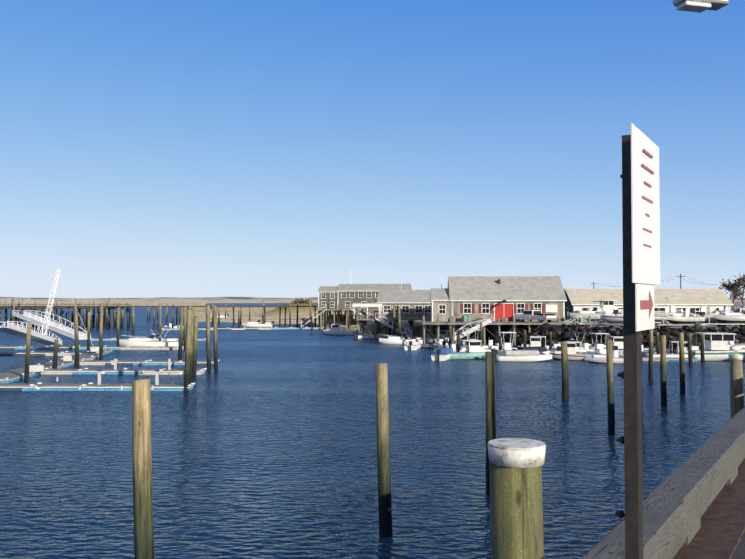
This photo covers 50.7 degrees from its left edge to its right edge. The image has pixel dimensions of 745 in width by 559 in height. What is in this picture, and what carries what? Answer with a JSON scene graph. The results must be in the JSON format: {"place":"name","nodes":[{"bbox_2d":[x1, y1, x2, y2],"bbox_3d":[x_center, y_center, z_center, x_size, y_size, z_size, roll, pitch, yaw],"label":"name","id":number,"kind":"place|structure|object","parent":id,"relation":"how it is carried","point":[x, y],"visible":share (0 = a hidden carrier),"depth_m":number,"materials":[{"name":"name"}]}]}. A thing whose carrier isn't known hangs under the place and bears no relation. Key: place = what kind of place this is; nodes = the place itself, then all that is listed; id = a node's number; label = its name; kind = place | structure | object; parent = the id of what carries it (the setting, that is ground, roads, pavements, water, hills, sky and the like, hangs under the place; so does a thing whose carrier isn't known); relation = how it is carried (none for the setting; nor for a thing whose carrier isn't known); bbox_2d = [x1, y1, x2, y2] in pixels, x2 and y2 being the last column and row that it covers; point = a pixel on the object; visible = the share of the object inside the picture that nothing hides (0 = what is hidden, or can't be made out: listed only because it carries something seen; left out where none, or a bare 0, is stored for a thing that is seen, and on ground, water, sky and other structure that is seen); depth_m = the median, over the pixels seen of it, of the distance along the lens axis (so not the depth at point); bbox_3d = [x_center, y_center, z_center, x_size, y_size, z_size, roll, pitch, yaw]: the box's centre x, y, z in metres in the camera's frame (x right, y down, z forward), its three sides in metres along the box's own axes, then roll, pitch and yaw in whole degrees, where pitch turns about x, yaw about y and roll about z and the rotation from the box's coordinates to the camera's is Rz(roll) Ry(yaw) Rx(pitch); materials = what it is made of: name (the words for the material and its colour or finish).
{"place":"outdoors","nodes":[
{"label":"outdoors","id":0,"kind":"place"},
{"bbox_2d":[184,307,421,329],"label":"tidal flat ground","id":1,"kind":"structure","parent":0,"point":[201,314],"depth_m":266.68,"materials":[{"name":"beige sand"}]},
{"bbox_2d":[198,297,336,314],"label":"shrubs","id":2,"kind":"object","parent":1,"relation":"on","point":[300,301],"visible":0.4,"depth_m":292.97,"materials":[{"name":"green plant"}]},
{"bbox_2d":[242,302,352,316],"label":"sand dune","id":3,"kind":"structure","parent":1,"relation":"on","point":[304,312],"depth_m":278.76,"materials":[{"name":"beige plant"}]},
{"bbox_2d":[0,303,744,558],"bbox_3d":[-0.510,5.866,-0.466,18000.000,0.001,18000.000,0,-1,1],"label":"water","id":4,"kind":"structure","parent":0,"point":[263,444],"depth_m":31.73,"materials":[{"name":"blue liquid"}]},
{"bbox_2d":[1,302,215,308],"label":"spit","id":5,"kind":"structure","parent":4,"relation":"on","point":[169,304],"depth_m":703.11,"materials":[{"name":"beige sand"}]},
{"bbox_2d":[119,327,183,346],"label":"cruiser boat","id":6,"kind":"object","parent":4,"relation":"on","point":[150,341],"visible":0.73,"depth_m":94.03,"materials":[{"name":"white"}]},
{"bbox_2d":[156,322,179,329],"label":"boat","id":7,"kind":"object","parent":4,"relation":"on","point":[170,325],"visible":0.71,"depth_m":155.19,"materials":[{"name":"white"}]},
{"bbox_2d":[0,297,345,328],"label":"old pier","id":8,"kind":"structure","parent":4,"relation":"on","point":[106,320],"depth_m":166.54,"materials":[{"name":"brown wood"}]},
{"bbox_2d":[0,310,491,344],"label":"gangways","id":9,"kind":"object","parent":4,"relation":"on","point":[12,328],"visible":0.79,"depth_m":99.06,"materials":[{"name":"white metal"}]},
{"bbox_2d":[242,316,273,326],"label":"boat","id":10,"kind":"object","parent":4,"relation":"on","point":[255,324],"visible":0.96,"depth_m":167.38,"materials":[{"name":"white plastic"}]},
{"bbox_2d":[291,318,313,326],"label":"boat","id":11,"kind":"object","parent":4,"relation":"on","point":[303,323],"visible":0.58,"depth_m":172.26,"materials":[{"name":"grey"}]},
{"bbox_2d":[324,324,355,334],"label":"boat","id":12,"kind":"object","parent":4,"relation":"on","point":[335,330],"visible":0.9,"depth_m":130.67,"materials":[{"name":"grey"}]},
{"bbox_2d":[0,319,699,390],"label":"floating docks","id":13,"kind":"object","parent":4,"relation":"on","point":[85,358],"visible":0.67,"depth_m":68.85,"materials":[{"name":"grey wood"}]},
{"bbox_2d":[14,269,93,346],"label":"derrick mast","id":14,"kind":"object","parent":13,"relation":"on","point":[51,292],"visible":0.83,"depth_m":90.16,"materials":[{"name":"white metal"}]},
{"bbox_2d":[29,347,184,384],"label":"dock boxes","id":15,"kind":"object","parent":13,"relation":"on","point":[36,368],"visible":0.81,"depth_m":60.74,"materials":[{"name":"white plastic"}]},
{"bbox_2d":[319,304,388,328],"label":"pier deck","id":16,"kind":"structure","parent":4,"relation":"on","point":[339,318],"depth_m":157.46,"materials":[{"name":"brown wood"}]},
{"bbox_2d":[318,286,337,308],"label":"building wing","id":17,"kind":"structure","parent":16,"relation":"on","point":[327,295],"depth_m":162.14,"materials":[{"name":"grey wood"}]},
{"bbox_2d":[336,284,411,308],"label":"building","id":18,"kind":"structure","parent":16,"relation":"on","point":[350,294],"depth_m":161.63,"materials":[{"name":"grey wood"}]},
{"bbox_2d":[323,314,385,327],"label":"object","id":19,"kind":"structure","parent":4,"relation":"on","point":[343,321],"depth_m":166.28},
{"bbox_2d":[24,302,704,390],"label":"pilings","id":20,"kind":"object","parent":4,"relation":"on","point":[188,328],"visible":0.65,"depth_m":74.42,"materials":[{"name":"brown wood"}]},
{"bbox_2d":[353,329,388,338],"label":"boat","id":21,"kind":"object","parent":4,"relation":"on","point":[371,336],"visible":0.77,"depth_m":117.67,"materials":[{"name":"white"}]},
{"bbox_2d":[35,341,744,389],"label":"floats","id":22,"kind":"object","parent":4,"relation":"on","point":[735,348],"visible":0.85,"depth_m":19.50,"materials":[{"name":"white plastic"}]},
{"bbox_2d":[364,321,432,337],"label":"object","id":23,"kind":"structure","parent":4,"relation":"on","point":[385,330],"depth_m":125.23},
{"bbox_2d":[356,309,444,339],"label":"pier deck","id":24,"kind":"structure","parent":4,"relation":"on","point":[377,326],"depth_m":115.70,"materials":[{"name":"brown wood"}]},
{"bbox_2d":[353,303,383,318],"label":"porch","id":25,"kind":"object","parent":24,"relation":"on","point":[356,305],"visible":0.77,"depth_m":116.85,"materials":[{"name":"white wood"}]},
{"bbox_2d":[377,290,430,317],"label":"building","id":26,"kind":"structure","parent":24,"relation":"on","point":[412,302],"depth_m":119.83,"materials":[{"name":"grey wood"}]},
{"bbox_2d":[379,327,425,344],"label":"boat","id":27,"kind":"object","parent":4,"relation":"on","point":[394,340],"visible":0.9,"depth_m":103.14,"materials":[{"name":"white plastic"}]},
{"bbox_2d":[404,336,420,349],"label":"boat","id":28,"kind":"object","parent":4,"relation":"on","point":[412,344],"visible":0.96,"depth_m":92.70,"materials":[{"name":"white"}]},
{"bbox_2d":[408,331,429,342],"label":"boat","id":29,"kind":"object","parent":4,"relation":"on","point":[426,339],"visible":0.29,"depth_m":107.20,"materials":[{"name":"white"}]},
{"bbox_2d":[132,329,743,558],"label":"mooring piles","id":30,"kind":"object","parent":4,"relation":"on","point":[142,481],"visible":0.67,"depth_m":19.48,"materials":[{"name":"brown wood"}]},
{"bbox_2d":[433,336,448,347],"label":"boat","id":31,"kind":"object","parent":4,"relation":"on","point":[441,343],"visible":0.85,"depth_m":92.80,"materials":[{"name":"white"}]},
{"bbox_2d":[431,348,452,360],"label":"covered boat","id":32,"kind":"object","parent":4,"relation":"on","point":[440,354],"visible":0.94,"depth_m":76.08,"materials":[{"name":"blue"}]},
{"bbox_2d":[428,330,465,344],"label":"boat","id":33,"kind":"object","parent":4,"relation":"on","point":[442,333],"visible":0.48,"depth_m":103.19,"materials":[{"name":"grey"}]},
{"bbox_2d":[432,341,466,351],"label":"boat","id":34,"kind":"object","parent":4,"relation":"on","point":[453,346],"visible":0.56,"depth_m":84.40,"materials":[{"name":"white plastic"}]},
{"bbox_2d":[440,325,490,342],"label":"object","id":35,"kind":"structure","parent":4,"relation":"on","point":[487,334],"depth_m":111.89,"materials":[{"name":"wood"}]},
{"bbox_2d":[449,340,490,359],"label":"teal boat","id":36,"kind":"object","parent":4,"relation":"on","point":[474,350],"visible":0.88,"depth_m":77.42,"materials":[{"name":"blue plastic"}]},
{"bbox_2d":[463,329,478,347],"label":"boat","id":37,"kind":"object","parent":4,"relation":"on","point":[469,334],"visible":0.29,"depth_m":87.22,"materials":[{"name":"white"}]},
{"bbox_2d":[481,344,495,358],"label":"boat","id":38,"kind":"object","parent":4,"relation":"on","point":[483,356],"visible":0.12,"depth_m":77.45,"materials":[{"name":"white plastic"}]},
{"bbox_2d":[482,337,513,347],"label":"boat","id":39,"kind":"object","parent":4,"relation":"on","point":[491,345],"visible":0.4,"depth_m":90.81,"materials":[{"name":"white"}]},
{"bbox_2d":[496,332,516,355],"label":"boat","id":40,"kind":"object","parent":4,"relation":"on","point":[506,346],"visible":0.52,"depth_m":77.34,"materials":[{"name":"white"}]},
{"bbox_2d":[421,312,591,346],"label":"pier deck","id":41,"kind":"structure","parent":4,"relation":"on","point":[494,329],"depth_m":99.22,"materials":[{"name":"brown wood"}]},
{"bbox_2d":[430,288,452,321],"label":"building","id":42,"kind":"structure","parent":41,"relation":"on","point":[441,304],"depth_m":104.27,"materials":[{"name":"grey wood"}]},
{"bbox_2d":[448,315,586,322],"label":"pier crates","id":43,"kind":"object","parent":41,"relation":"on","point":[464,318],"visible":0.71,"depth_m":102.13,"materials":[{"name":"green wood"}]},
{"bbox_2d":[515,310,556,322],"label":"pickup truck","id":44,"kind":"object","parent":41,"relation":"on","point":[536,315],"visible":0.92,"depth_m":100.13,"materials":[{"name":"white metal"}]},
{"bbox_2d":[487,438,545,558],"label":"pile","id":45,"kind":"object","parent":4,"relation":"on","point":[516,509],"visible":1,"depth_m":4.87,"materials":[{"name":"brown wood"}]},
{"bbox_2d":[492,350,551,361],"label":"boat","id":46,"kind":"object","parent":4,"relation":"on","point":[523,356],"visible":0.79,"depth_m":74.27,"materials":[{"name":"white plastic"}]},
{"bbox_2d":[511,346,552,353],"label":"boat","id":47,"kind":"object","parent":4,"relation":"on","point":[542,350],"visible":0.23,"depth_m":80.47,"materials":[{"name":"white plastic"}]},
{"bbox_2d":[518,336,547,348],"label":"boat","id":48,"kind":"object","parent":4,"relation":"on","point":[535,341],"visible":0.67,"depth_m":87.75,"materials":[{"name":"white"}]},
{"bbox_2d":[547,341,560,352],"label":"boat","id":49,"kind":"object","parent":4,"relation":"on","point":[556,347],"visible":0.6,"depth_m":82.63,"materials":[{"name":"white plastic"}]},
{"bbox_2d":[550,341,592,360],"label":"boat","id":50,"kind":"object","parent":4,"relation":"on","point":[571,350],"visible":0.62,"depth_m":76.25,"materials":[{"name":"white plastic"}]},
{"bbox_2d":[546,332,596,348],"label":"boat","id":51,"kind":"object","parent":4,"relation":"on","point":[591,344],"visible":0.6,"depth_m":87.87,"materials":[{"name":"white plastic"}]},
{"bbox_2d":[576,340,605,351],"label":"boat","id":52,"kind":"object","parent":4,"relation":"on","point":[585,347],"visible":0.35,"depth_m":85.31,"materials":[{"name":"white"}]},
{"bbox_2d":[586,333,608,356],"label":"boat","id":53,"kind":"object","parent":4,"relation":"on","point":[599,349],"visible":0.54,"depth_m":77.22,"materials":[{"name":"white"}]},
{"bbox_2d":[587,347,644,363],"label":"boat","id":54,"kind":"object","parent":4,"relation":"on","point":[601,359],"visible":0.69,"depth_m":72.58,"materials":[{"name":"white plastic"}]},
{"bbox_2d":[495,323,744,352],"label":"rip rap","id":55,"kind":"object","parent":4,"relation":"on","point":[560,334],"visible":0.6,"depth_m":91.29,"materials":[{"name":"stone"}]},
{"bbox_2d":[604,336,648,350],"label":"boat","id":56,"kind":"object","parent":4,"relation":"on","point":[617,341],"visible":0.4,"depth_m":84.84,"materials":[{"name":"white"}]},
{"bbox_2d":[612,342,669,355],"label":"boat","id":57,"kind":"object","parent":4,"relation":"on","point":[645,351],"visible":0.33,"depth_m":80.42,"materials":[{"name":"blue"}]},
{"bbox_2d":[646,341,687,359],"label":"boat","id":58,"kind":"object","parent":4,"relation":"on","point":[672,355],"visible":0.29,"depth_m":75.89,"materials":[{"name":"white plastic"}]},
{"bbox_2d":[673,458,744,558],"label":"wharf deck","id":59,"kind":"structure","parent":4,"relation":"on","point":[720,533],"depth_m":6.44,"materials":[{"name":"timber planks"}]},
{"bbox_2d":[616,123,659,558],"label":"sign post","id":60,"kind":"object","parent":59,"relation":"on","point":[639,175],"visible":1,"depth_m":2.62,"materials":[{"name":"metal"}]},
{"bbox_2d":[581,407,744,558],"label":"bull rail","id":61,"kind":"object","parent":59,"relation":"on","point":[672,517],"visible":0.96,"depth_m":6.12,"materials":[{"name":"grey wood"}]},
{"bbox_2d":[673,0,728,12],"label":"street lamp","id":62,"kind":"object","parent":59,"relation":"on","point":[699,6],"visible":1,"depth_m":11.02,"materials":[{"name":"grey metal"}]},
{"bbox_2d":[673,323,744,360],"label":"hardtop boat","id":63,"kind":"object","parent":4,"relation":"on","point":[716,348],"visible":0.71,"depth_m":75.35,"materials":[{"name":"white"}]},
{"bbox_2d":[0,297,744,302],"bbox_3d":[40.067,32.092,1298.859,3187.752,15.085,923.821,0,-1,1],"label":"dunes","id":64,"kind":"structure","parent":0,"point":[195,300],"depth_m":1549.98,"materials":[{"name":"beige sand"}]},
{"bbox_2d":[0,0,744,297],"label":"sky","id":65,"kind":"structure","parent":0,"point":[149,148],"materials":[{"name":"blue"}]},
{"bbox_2d":[350,269,574,292],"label":"white masts","id":66,"kind":"object","parent":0,"point":[441,282],"visible":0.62,"depth_m":124.58,"materials":[{"name":"silver metal"}]},
{"bbox_2d":[448,276,566,321],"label":"building","id":67,"kind":"structure","parent":0,"point":[474,297],"depth_m":104.26,"materials":[{"name":"grey wood"}]},
{"bbox_2d":[489,279,556,316],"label":"building sign","id":68,"kind":"object","parent":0,"point":[551,308],"visible":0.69,"depth_m":103.31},
{"bbox_2d":[551,303,744,328],"bbox_3d":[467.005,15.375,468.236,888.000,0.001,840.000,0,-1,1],"label":"shore ground","id":69,"kind":"structure","parent":0,"point":[681,326],"depth_m":100.34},
{"bbox_2d":[301,305,581,336],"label":"deck stairs","id":70,"kind":"structure","parent":69,"relation":"on","point":[381,321],"depth_m":114.69,"materials":[{"name":"grey wood"}]},
{"bbox_2d":[557,316,604,325],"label":"trailer","id":71,"kind":"object","parent":69,"relation":"on","point":[602,321],"visible":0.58,"depth_m":99.66,"materials":[{"name":"grey metal"}]},
{"bbox_2d":[570,301,617,321],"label":"yard boat","id":72,"kind":"object","parent":71,"relation":"on","point":[585,314],"visible":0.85,"depth_m":99.64,"materials":[{"name":"white plastic"}]},
{"bbox_2d":[588,317,622,324],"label":"trailer","id":73,"kind":"object","parent":69,"relation":"on","point":[605,323],"visible":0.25,"depth_m":91.87,"materials":[{"name":"grey metal"}]},
{"bbox_2d":[600,309,622,323],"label":"yard boat","id":74,"kind":"object","parent":73,"relation":"on","point":[608,318],"visible":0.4,"depth_m":91.46,"materials":[{"name":"white plastic"}]},
{"bbox_2d":[564,289,733,313],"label":"building","id":75,"kind":"structure","parent":69,"relation":"on","point":[584,299],"depth_m":115.79,"materials":[{"name":"white"}]},
{"bbox_2d":[565,293,572,319],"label":"cladding","id":76,"kind":"object","parent":75,"relation":"attached to","point":[568,304],"depth_m":119.15,"materials":[{"name":"grey wood"}]},
{"bbox_2d":[655,321,669,325],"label":"trailer","id":77,"kind":"object","parent":69,"relation":"on","point":[660,322],"visible":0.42,"depth_m":96.50,"materials":[{"name":"grey metal"}]},
{"bbox_2d":[654,305,668,320],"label":"yard boat","id":78,"kind":"object","parent":77,"relation":"on","point":[659,317],"visible":0.1,"depth_m":96.27,"materials":[{"name":"white plastic"}]},
{"bbox_2d":[593,274,744,288],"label":"utility poles","id":79,"kind":"object","parent":69,"relation":"on","point":[680,276],"visible":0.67,"depth_m":187.95,"materials":[{"name":"brown wood"}]},
{"bbox_2d":[657,318,707,328],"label":"trailer","id":80,"kind":"object","parent":69,"relation":"on","point":[696,325],"visible":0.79,"depth_m":88.07,"materials":[{"name":"grey metal"}]},
{"bbox_2d":[667,308,704,323],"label":"yard boat","id":81,"kind":"object","parent":80,"relation":"on","point":[676,319],"visible":0.96,"depth_m":88.29,"materials":[{"name":"white plastic"}]},
{"bbox_2d":[702,317,744,326],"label":"trailer","id":82,"kind":"object","parent":69,"relation":"on","point":[740,325],"visible":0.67,"depth_m":90.72,"materials":[{"name":"grey metal"}]},
{"bbox_2d":[714,302,744,323],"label":"yard boat","id":83,"kind":"object","parent":82,"relation":"on","point":[736,316],"visible":1,"depth_m":90.66,"materials":[{"name":"white plastic"}]},
{"bbox_2d":[719,274,744,307],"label":"bare tree","id":84,"kind":"object","parent":69,"relation":"on","point":[730,286],"visible":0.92,"depth_m":172.88,"materials":[{"name":"brown plant"}]},
{"bbox_2d":[726,288,744,310],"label":"bare tree","id":85,"kind":"object","parent":69,"relation":"on","point":[734,297],"visible":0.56,"depth_m":202.02,"materials":[{"name":"brown plant"}]},
{"bbox_2d":[735,280,744,289],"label":"bare tree","id":86,"kind":"object","parent":69,"relation":"on","point":[740,285],"visible":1,"depth_m":158.76,"materials":[{"name":"brown plant"}]},
{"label":"trailer","id":87,"kind":"object","parent":69,"relation":"on","visible":0},
{"bbox_2d":[688,298,735,322],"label":"yard boat","id":88,"kind":"object","parent":87,"relation":"on","point":[712,311],"visible":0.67,"depth_m":93.57,"materials":[{"name":"white plastic"}]},
{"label":"trailer","id":89,"kind":"object","parent":69,"relation":"on","visible":0},
{"bbox_2d":[654,298,694,315],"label":"yard boat","id":90,"kind":"object","parent":89,"relation":"on","point":[672,310],"visible":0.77,"depth_m":109.90,"materials":[{"name":"white plastic"}]},
{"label":"trailer","id":91,"kind":"object","parent":69,"relation":"on","visible":0},
{"bbox_2d":[705,306,744,315],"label":"yard boat","id":92,"kind":"object","parent":91,"relation":"on","point":[743,312],"visible":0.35,"depth_m":102.79,"materials":[{"name":"white plastic"}]},
{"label":"trailer","id":93,"kind":"object","parent":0,"visible":0},
{"bbox_2d":[580,296,622,315],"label":"yard boat","id":94,"kind":"object","parent":93,"relation":"on","point":[608,305],"visible":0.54,"depth_m":109.68,"materials":[{"name":"white plastic"}]}
]}

